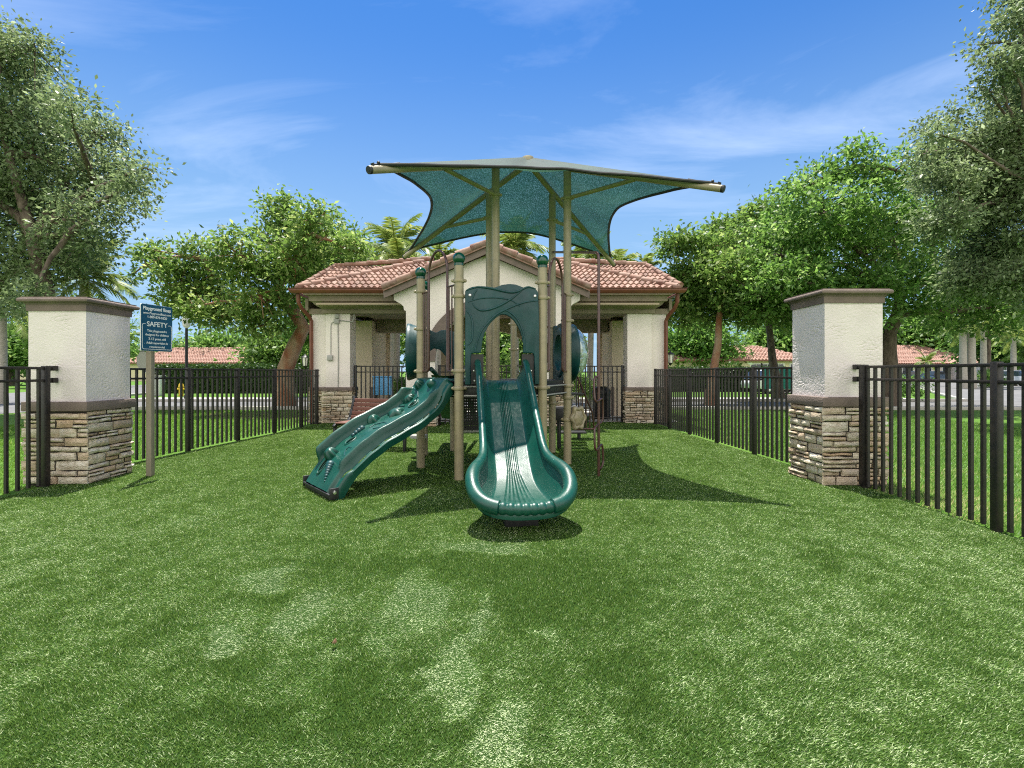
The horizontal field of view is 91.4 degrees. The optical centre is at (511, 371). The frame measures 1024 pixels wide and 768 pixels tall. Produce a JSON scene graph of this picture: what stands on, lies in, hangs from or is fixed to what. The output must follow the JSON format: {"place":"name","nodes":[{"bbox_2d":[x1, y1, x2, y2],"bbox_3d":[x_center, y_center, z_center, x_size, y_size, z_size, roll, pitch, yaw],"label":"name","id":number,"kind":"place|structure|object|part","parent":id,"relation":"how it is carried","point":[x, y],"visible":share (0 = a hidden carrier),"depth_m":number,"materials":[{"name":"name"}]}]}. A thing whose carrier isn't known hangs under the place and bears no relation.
{"place":"outdoors","nodes":[
{"label":"outdoors","id":0,"kind":"place"},
{"bbox_2d":[9,385,145,401],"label":"side road","id":1,"kind":"structure","parent":0,"point":[22,397],"depth_m":30.82,"materials":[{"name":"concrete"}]},
{"bbox_2d":[0,402,1020,408],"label":"road","id":2,"kind":"structure","parent":0,"point":[11,405],"depth_m":21.40,"materials":[{"name":"grey asphalt"}]},
{"bbox_2d":[0,373,1023,539],"bbox_3d":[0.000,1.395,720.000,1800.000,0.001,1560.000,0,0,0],"label":"ground","id":3,"kind":"structure","parent":0,"point":[1017,417],"depth_m":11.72,"materials":[{"name":"green plant"}]},
{"bbox_2d":[0,409,25,413],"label":"asphalt apron","id":4,"kind":"object","parent":3,"relation":"on","point":[10,411],"depth_m":17.56,"materials":[{"name":"grey asphalt"}]},
{"bbox_2d":[0,270,27,403],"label":"palm tree","id":5,"kind":"object","parent":3,"relation":"on","point":[3,345],"visible":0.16,"depth_m":21.88,"materials":[{"name":"green plant"}]},
{"bbox_2d":[7,316,27,385],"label":"broadleaf tree","id":6,"kind":"object","parent":3,"relation":"on","point":[11,362],"visible":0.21,"depth_m":50.70,"materials":[{"name":"green plant"}]},
{"bbox_2d":[7,290,140,364],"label":"broadleaf tree","id":7,"kind":"object","parent":3,"relation":"on","point":[25,343],"visible":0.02,"depth_m":43.62,"materials":[{"name":"green plant"}]},
{"bbox_2d":[28,238,138,312],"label":"palm tree","id":8,"kind":"object","parent":3,"relation":"on","point":[113,282],"visible":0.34,"depth_m":18.13,"materials":[{"name":"green plant"}]},
{"bbox_2d":[0,0,185,328],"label":"oak tree","id":9,"kind":"object","parent":3,"relation":"on","point":[32,153],"visible":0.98,"depth_m":14.43,"materials":[{"name":"green plant"}]},
{"bbox_2d":[137,351,145,367],"bbox_3d":[-12.971,0.345,17.592,0.412,2.200,0.076,0,0,0],"label":"street sign","id":10,"kind":"object","parent":3,"relation":"on","point":[141,359],"visible":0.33,"depth_m":17.55,"materials":[{"name":"grey metal"}]},
{"bbox_2d":[130,334,177,357],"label":"broadleaf tree","id":11,"kind":"object","parent":3,"relation":"on","point":[134,350],"visible":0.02,"depth_m":96.90,"materials":[{"name":"green plant"}]},
{"bbox_2d":[159,375,165,395],"bbox_3d":[-20.720,0.795,29.200,0.660,1.200,0.560,0,0,0],"label":"utility box","id":12,"kind":"object","parent":3,"relation":"on","point":[160,387],"visible":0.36,"depth_m":29.05,"materials":[{"name":"green paint"}]},
{"bbox_2d":[177,383,184,395],"bbox_3d":[-19.126,0.980,28.900,0.400,0.830,0.339,0,0,0],"label":"fire hydrant","id":13,"kind":"object","parent":3,"relation":"on","point":[179,389],"visible":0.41,"depth_m":28.84,"materials":[{"name":"yellow metal"}]},
{"bbox_2d":[182,316,190,398],"bbox_3d":[-15.624,-0.705,24.000,0.395,4.200,0.395,0,0,0],"label":"lamp post","id":14,"kind":"object","parent":3,"relation":"on","point":[186,326],"visible":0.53,"depth_m":23.94,"materials":[{"name":"black metal"}]},
{"bbox_2d":[130,347,244,380],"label":"house","id":15,"kind":"structure","parent":3,"relation":"on","point":[197,355],"depth_m":76.27,"materials":[{"name":"beige"}]},
{"bbox_2d":[172,319,258,353],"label":"broadleaf tree","id":16,"kind":"object","parent":3,"relation":"on","point":[216,340],"visible":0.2,"depth_m":82.60,"materials":[{"name":"green plant"}]},
{"bbox_2d":[155,362,308,392],"bbox_3d":[-15.747,0.345,33.413,15.805,2.101,2.073,0,0,0],"label":"hedge","id":17,"kind":"object","parent":3,"relation":"on","point":[298,366],"visible":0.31,"depth_m":32.75,"materials":[{"name":"green plant"}]},
{"bbox_2d":[112,184,379,405],"bbox_3d":[-10.338,-2.892,18.916,11.433,8.744,6.659,0,0,0],"label":"gumbo limbo tree","id":18,"kind":"object","parent":3,"relation":"on","point":[309,246],"visible":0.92,"depth_m":17.65,"materials":[{"name":"green plant"}]},
{"bbox_2d":[209,412,306,418],"bbox_3d":[-7.900,1.389,16.100,4.600,0.001,3.000,0,0,0],"label":"mulch bed","id":19,"kind":"object","parent":3,"relation":"on","point":[256,414],"visible":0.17,"depth_m":15.61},
{"bbox_2d":[213,317,308,364],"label":"broadleaf tree","id":20,"kind":"object","parent":3,"relation":"on","point":[268,351],"visible":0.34,"depth_m":38.29,"materials":[{"name":"green plant"}]},
{"bbox_2d":[256,256,342,355],"bbox_3d":[-11.014,-3.009,27.673,6.218,8.939,6.321,0,0,0],"label":"broadleaf tree","id":21,"kind":"object","parent":3,"relation":"on","point":[306,342],"visible":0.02,"depth_m":27.00,"materials":[{"name":"green plant"}]},
{"bbox_2d":[329,214,379,261],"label":"broadleaf tree","id":22,"kind":"object","parent":3,"relation":"on","point":[363,234],"visible":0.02,"depth_m":29.23,"materials":[{"name":"green plant"}]},
{"bbox_2d":[366,228,421,395],"bbox_3d":[-4.355,-2.004,19.107,2.389,6.930,2.439,0,0,0],"label":"palm tree","id":23,"kind":"object","parent":3,"relation":"on","point":[394,247],"visible":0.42,"depth_m":18.86,"materials":[{"name":"green plant"}]},
{"bbox_2d":[357,213,436,365],"bbox_3d":[-5.108,-2.770,21.976,3.688,8.460,3.825,0,0,0],"label":"palm tree","id":24,"kind":"object","parent":3,"relation":"on","point":[388,233],"visible":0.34,"depth_m":21.50,"materials":[{"name":"green plant"}]},
{"bbox_2d":[393,376,405,394],"bbox_3d":[-4.197,0.649,18.775,2.435,1.200,1.622,0,0,19],"label":"shrub","id":25,"kind":"object","parent":3,"relation":"on","point":[403,384],"visible":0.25,"depth_m":18.65,"materials":[{"name":"green plant"}]},
{"bbox_2d":[424,241,458,371],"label":"palm tree","id":26,"kind":"object","parent":3,"relation":"on","point":[438,255],"visible":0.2,"depth_m":23.80,"materials":[{"name":"green plant"}]},
{"bbox_2d":[400,333,484,374],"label":"broadleaf tree","id":27,"kind":"object","parent":3,"relation":"on","point":[402,342],"visible":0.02,"depth_m":33.11,"materials":[{"name":"green plant"}]},
{"bbox_2d":[288,240,686,426],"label":"pavilion","id":28,"kind":"structure","parent":3,"relation":"on","point":[360,312],"depth_m":13.30,"materials":[{"name":"beige paint"}]},
{"bbox_2d":[301,354,308,369],"bbox_3d":[-5.583,-0.263,13.600,0.321,0.472,0.227,0,0,0],"label":"wall lantern","id":29,"kind":"object","parent":28,"relation":"attached to","point":[305,361],"depth_m":13.55,"materials":[{"name":"white glass"}]},
{"bbox_2d":[354,365,405,410],"bbox_3d":[-3.475,0.589,13.550,1.591,1.542,0.062,0,0,0],"label":"metal fence","id":30,"kind":"object","parent":28,"relation":"attached to","point":[365,372],"visible":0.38,"depth_m":13.54,"materials":[{"name":"black metal"}]},
{"bbox_2d":[372,376,391,402],"bbox_3d":[-3.704,0.739,14.350,0.516,1.243,0.340,0,0,0],"label":"blue bin","id":31,"kind":"object","parent":28,"relation":"on","point":[381,386],"visible":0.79,"depth_m":14.20,"materials":[{"name":"blue plastic"}]},
{"bbox_2d":[438,365,521,424],"bbox_3d":[-0.621,0.589,12.750,2.520,1.542,0.062,0,0,0],"label":"metal fence","id":32,"kind":"object","parent":28,"relation":"attached to","point":[445,372],"visible":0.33,"depth_m":12.73,"materials":[{"name":"black metal"}]},
{"bbox_2d":[571,365,623,421],"bbox_3d":[2.235,0.589,13.550,1.591,1.542,0.062,0,0,0],"label":"metal fence","id":33,"kind":"object","parent":28,"relation":"attached to","point":[622,384],"visible":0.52,"depth_m":13.54,"materials":[{"name":"black metal"}]},
{"bbox_2d":[592,386,610,418],"bbox_3d":[2.613,0.890,14.600,0.549,0.940,0.549,0,0,0],"label":"waste bin","id":34,"kind":"object","parent":28,"relation":"on","point":[605,399],"visible":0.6,"depth_m":14.37,"materials":[{"name":"black metal"}]},
{"bbox_2d":[668,351,674,365],"bbox_3d":[4.264,-0.345,13.600,0.321,0.472,0.227,0,0,0],"label":"wall lantern","id":35,"kind":"object","parent":28,"relation":"attached to","point":[670,357],"depth_m":13.55,"materials":[{"name":"white metal"}]},
{"bbox_2d":[464,332,510,377],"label":"broadleaf tree","id":36,"kind":"object","parent":3,"relation":"on","point":[504,337],"visible":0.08,"depth_m":38.46,"materials":[{"name":"green plant"}]},
{"bbox_2d":[484,355,518,378],"bbox_3d":[-0.659,0.112,19.071,2.527,1.677,1.868,0,0,0],"label":"shrub","id":37,"kind":"object","parent":3,"relation":"on","point":[508,374],"visible":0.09,"depth_m":19.09,"materials":[{"name":"green plant"}]},
{"bbox_2d":[0,422,1023,767],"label":"turf","id":38,"kind":"structure","parent":3,"relation":"on","point":[410,590],"depth_m":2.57,"materials":[{"name":"green plant"}]},
{"bbox_2d":[0,366,57,493],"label":"metal fence","id":39,"kind":"object","parent":38,"relation":"on","point":[43,380],"visible":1,"depth_m":5.73,"materials":[{"name":"black metal"}]},
{"bbox_2d":[16,297,139,486],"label":"gate pier","id":40,"kind":"structure","parent":38,"relation":"on","point":[82,344],"depth_m":6.08,"materials":[{"name":"paint"}]},
{"bbox_2d":[140,303,171,476],"bbox_3d":[-4.694,0.271,6.529,0.155,2.278,0.459,0,0,12],"label":"safety sign","id":41,"kind":"object","parent":38,"relation":"on","point":[155,327],"visible":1,"depth_m":6.50,"materials":[{"name":"blue metal"}]},
{"bbox_2d":[130,368,318,459],"bbox_3d":[-5.400,0.644,9.980,0.062,1.432,6.277,0,0,6],"label":"metal fence","id":42,"kind":"object","parent":38,"relation":"on","point":[189,377],"visible":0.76,"depth_m":9.53,"materials":[{"name":"black metal"}]},
{"bbox_2d":[332,396,416,451],"bbox_3d":[-2.413,0.908,9.010,1.450,0.909,0.671,0,0,17],"label":"park bench","id":43,"kind":"object","parent":38,"relation":"on","point":[352,414],"visible":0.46,"depth_m":9.34,"materials":[{"name":"red metal"}]},
{"bbox_2d":[410,434,427,456],"bbox_3d":[-1.490,1.208,8.000,0.278,0.405,0.278,0,0,0],"label":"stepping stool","id":44,"kind":"object","parent":38,"relation":"on","point":[413,436],"visible":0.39,"depth_m":7.95,"materials":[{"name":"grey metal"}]},
{"bbox_2d":[303,155,725,526],"bbox_3d":[0.055,-0.982,7.179,5.047,4.796,6.264,0,0,0],"label":"play structure","id":45,"kind":"object","parent":38,"relation":"on","point":[519,473],"visible":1,"depth_m":6.45,"materials":[{"name":"teal plastic"}]},
{"bbox_2d":[571,414,591,438],"bbox_3d":[1.367,1.145,10.200,0.519,0.530,0.519,0,0,0],"label":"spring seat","id":46,"kind":"object","parent":38,"relation":"on","point":[578,436],"visible":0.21,"depth_m":10.13,"materials":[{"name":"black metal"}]},
{"bbox_2d":[654,367,792,462],"bbox_3d":[3.900,0.636,9.925,0.062,1.447,6.260,0,0,-3],"label":"metal fence","id":47,"kind":"object","parent":38,"relation":"on","point":[671,398],"visible":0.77,"depth_m":9.22,"materials":[{"name":"black metal"}]},
{"bbox_2d":[853,362,1023,536],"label":"metal fence","id":48,"kind":"object","parent":38,"relation":"on","point":[996,381],"visible":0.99,"depth_m":4.72,"materials":[{"name":"black metal"}]},
{"bbox_2d":[480,233,548,376],"bbox_3d":[0.143,-2.642,20.943,2.994,8.205,3.082,0,0,42],"label":"palm tree","id":49,"kind":"object","parent":3,"relation":"on","point":[518,242],"visible":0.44,"depth_m":20.65,"materials":[{"name":"green plant"}]},
{"bbox_2d":[500,334,587,376],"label":"broadleaf tree","id":50,"kind":"object","parent":3,"relation":"on","point":[506,347],"visible":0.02,"depth_m":33.40,"materials":[{"name":"green plant"}]},
{"bbox_2d":[138,399,967,401],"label":"kerb","id":51,"kind":"structure","parent":3,"relation":"on","point":[903,400],"depth_m":23.49,"materials":[{"name":"concrete"}]},
{"bbox_2d":[131,406,1020,409],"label":"kerb","id":52,"kind":"structure","parent":3,"relation":"on","point":[789,407],"depth_m":18.33,"materials":[{"name":"concrete"}]},
{"bbox_2d":[561,242,596,402],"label":"palm tree","id":53,"kind":"object","parent":3,"relation":"on","point":[575,255],"visible":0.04,"depth_m":22.65,"materials":[{"name":"green plant"}]},
{"bbox_2d":[573,374,596,404],"bbox_3d":[2.733,0.572,18.969,2.258,1.413,1.574,0,0,-19],"label":"shrub","id":54,"kind":"object","parent":3,"relation":"on","point":[583,385],"visible":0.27,"depth_m":18.75,"materials":[{"name":"green plant"}]},
{"bbox_2d":[560,231,619,405],"bbox_3d":[3.054,-2.022,19.490,2.372,6.965,2.308,0,0,0],"label":"palm tree","id":55,"kind":"object","parent":3,"relation":"on","point":[590,335],"visible":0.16,"depth_m":19.39,"materials":[{"name":"green plant"}]},
{"bbox_2d":[601,249,641,260],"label":"palm tree","id":56,"kind":"object","parent":3,"relation":"on","point":[621,253],"visible":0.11,"depth_m":22.44,"materials":[{"name":"green plant"}]},
{"bbox_2d":[628,251,667,267],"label":"palm tree","id":57,"kind":"object","parent":3,"relation":"on","point":[649,260],"visible":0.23,"depth_m":25.72,"materials":[{"name":"green plant"}]},
{"bbox_2d":[668,318,764,367],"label":"broadleaf tree","id":58,"kind":"object","parent":3,"relation":"on","point":[700,342],"visible":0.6,"depth_m":57.43,"materials":[{"name":"green plant"}]},
{"bbox_2d":[644,218,797,405],"bbox_3d":[8.933,-2.652,21.397,7.412,8.289,5.323,0,0,0],"label":"broadleaf tree","id":59,"kind":"object","parent":3,"relation":"on","point":[706,277],"visible":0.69,"depth_m":20.70,"materials":[{"name":"green plant"}]},
{"bbox_2d":[668,364,785,391],"bbox_3d":[14.001,0.417,35.918,11.283,1.957,2.072,0,0,0],"label":"hedge","id":60,"kind":"object","parent":3,"relation":"on","point":[686,367],"visible":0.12,"depth_m":35.24,"materials":[{"name":"green plant"}]},
{"bbox_2d":[668,345,792,366],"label":"house","id":61,"kind":"structure","parent":3,"relation":"on","point":[760,358],"depth_m":58.00,"materials":[{"name":"beige"}]},
{"bbox_2d":[750,363,760,366],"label":"window","id":62,"kind":"structure","parent":61,"relation":"in","point":[755,364],"depth_m":57.92,"materials":[{"name":"grey glass"}]},
{"bbox_2d":[690,180,820,398],"bbox_3d":[12.800,-3.908,24.994,7.885,10.842,5.421,0,0,-21],"label":"broadleaf tree","id":63,"kind":"object","parent":3,"relation":"on","point":[744,214],"visible":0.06,"depth_m":24.48,"materials":[{"name":"green plant"}]},
{"bbox_2d":[730,324,792,353],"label":"broadleaf tree","id":64,"kind":"object","parent":3,"relation":"on","point":[782,342],"visible":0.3,"depth_m":67.70,"materials":[{"name":"green plant"}]},
{"bbox_2d":[741,370,790,393],"bbox_3d":[17.551,0.618,33.001,4.310,1.525,1.868,0,0,-10],"label":"parked car","id":65,"kind":"object","parent":3,"relation":"on","point":[789,390],"visible":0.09,"depth_m":32.43,"materials":[{"name":"white paint"}]},
{"bbox_2d":[765,369,790,388],"bbox_3d":[15.984,0.575,29.630,2.191,1.670,0.120,0,0,0],"label":"screened fence","id":66,"kind":"object","parent":3,"relation":"on","point":[789,380],"visible":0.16,"depth_m":29.60,"materials":[{"name":"teal fabric"}]},
{"bbox_2d":[784,288,893,487],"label":"gate pier","id":67,"kind":"structure","parent":3,"relation":"on","point":[837,334],"depth_m":6.03,"materials":[{"name":"paint"}]},
{"bbox_2d":[713,127,1023,405],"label":"broadleaf tree","id":68,"kind":"object","parent":3,"relation":"on","point":[803,267],"visible":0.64,"depth_m":18.34,"materials":[{"name":"green plant"}]},
{"bbox_2d":[902,371,934,400],"bbox_3d":[18.583,0.662,24.145,2.674,1.396,2.637,0,0,0],"label":"shrub","id":69,"kind":"object","parent":3,"relation":"on","point":[922,392],"visible":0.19,"depth_m":23.49,"materials":[{"name":"green plant"}]},
{"bbox_2d":[883,307,957,352],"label":"broadleaf tree","id":70,"kind":"object","parent":3,"relation":"on","point":[905,337],"visible":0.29,"depth_m":91.96,"materials":[{"name":"green plant"}]},
{"bbox_2d":[897,345,958,372],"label":"house","id":71,"kind":"structure","parent":3,"relation":"on","point":[907,354],"depth_m":87.42,"materials":[{"name":"red tile"}]},
{"bbox_2d":[913,349,944,385],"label":"palm tree","id":72,"kind":"object","parent":3,"relation":"on","point":[927,359],"visible":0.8,"depth_m":49.89,"materials":[{"name":"green plant"}]},
{"bbox_2d":[902,383,963,398],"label":"kerb","id":73,"kind":"structure","parent":3,"relation":"on","point":[943,394],"depth_m":28.85,"materials":[{"name":"concrete"}]},
{"bbox_2d":[891,0,1023,323],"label":"oak tree","id":74,"kind":"object","parent":3,"relation":"on","point":[985,185],"visible":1,"depth_m":12.87,"materials":[{"name":"green plant"}]},
{"bbox_2d":[935,315,994,388],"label":"palm tree","id":75,"kind":"object","parent":3,"relation":"on","point":[962,341],"visible":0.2,"depth_m":41.79,"materials":[{"name":"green plant"}]},
{"bbox_2d":[914,314,1021,374],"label":"broadleaf tree","id":76,"kind":"object","parent":3,"relation":"on","point":[997,359],"visible":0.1,"depth_m":70.89,"materials":[{"name":"green plant"}]},
{"bbox_2d":[951,305,1005,388],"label":"palm tree","id":77,"kind":"object","parent":3,"relation":"on","point":[971,350],"visible":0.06,"depth_m":41.76,"materials":[{"name":"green plant"}]},
{"bbox_2d":[957,310,1013,387],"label":"palm tree","id":78,"kind":"object","parent":3,"relation":"on","point":[983,352],"visible":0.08,"depth_m":44.80,"materials":[{"name":"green plant"}]},
{"bbox_2d":[950,357,1020,378],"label":"house","id":79,"kind":"structure","parent":3,"relation":"on","point":[953,374],"depth_m":84.24,"materials":[{"name":"beige paint"}]},
{"bbox_2d":[977,368,1006,386],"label":"shrub","id":80,"kind":"object","parent":3,"relation":"on","point":[988,376],"visible":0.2,"depth_m":43.70,"materials":[{"name":"green plant"}]},
{"bbox_2d":[977,305,1013,386],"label":"palm tree","id":81,"kind":"object","parent":3,"relation":"on","point":[989,350],"visible":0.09,"depth_m":45.83,"materials":[{"name":"grey plant"}]},
{"bbox_2d":[978,311,1023,369],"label":"broadleaf tree","id":82,"kind":"object","parent":3,"relation":"on","point":[1020,351],"visible":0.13,"depth_m":60.52,"materials":[{"name":"green plant"}]},
{"bbox_2d":[991,323,1023,385],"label":"palm tree","id":83,"kind":"object","parent":3,"relation":"on","point":[1013,354],"visible":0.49,"depth_m":49.89,"materials":[{"name":"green plant"}]},
{"bbox_2d":[0,0,1023,370],"label":"sky","id":84,"kind":"structure","parent":0,"point":[303,95],"materials":[{"name":"blue"}]},
{"bbox_2d":[138,397,911,398],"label":"sidewalk","id":85,"kind":"structure","parent":0,"point":[306,398],"depth_m":26.23,"materials":[{"name":"concrete"}]},
{"bbox_2d":[437,409,620,421],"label":"paving","id":86,"kind":"structure","parent":0,"point":[610,419],"depth_m":14.27,"materials":[{"name":"concrete"}]},
{"bbox_2d":[905,382,1020,401],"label":"side road","id":87,"kind":"structure","parent":0,"point":[1017,393],"depth_m":35.56,"materials":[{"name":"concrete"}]},
{"bbox_2d":[902,371,922,378],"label":"parked car","id":88,"kind":"object","parent":87,"relation":"on","point":[912,372],"visible":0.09,"depth_m":83.16,"materials":[{"name":"grey metal"}]},
{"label":"windows","id":89,"kind":"part","parent":88,"relation":"part of","materials":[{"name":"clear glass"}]},
{"bbox_2d":[921,371,944,378],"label":"parked car","id":90,"kind":"object","parent":87,"relation":"on","point":[932,374],"visible":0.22,"depth_m":79.14,"materials":[{"name":"blue metal"}]},
{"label":"windows","id":91,"kind":"part","parent":90,"relation":"part of","materials":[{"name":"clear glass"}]},
{"bbox_2d":[1004,371,1020,385],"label":"parked car","id":92,"kind":"object","parent":87,"relation":"on","point":[1017,375],"visible":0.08,"depth_m":48.76,"materials":[{"name":"white paint"}]},
{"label":"windows","id":93,"kind":"part","parent":92,"relation":"part of","materials":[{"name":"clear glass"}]}
]}

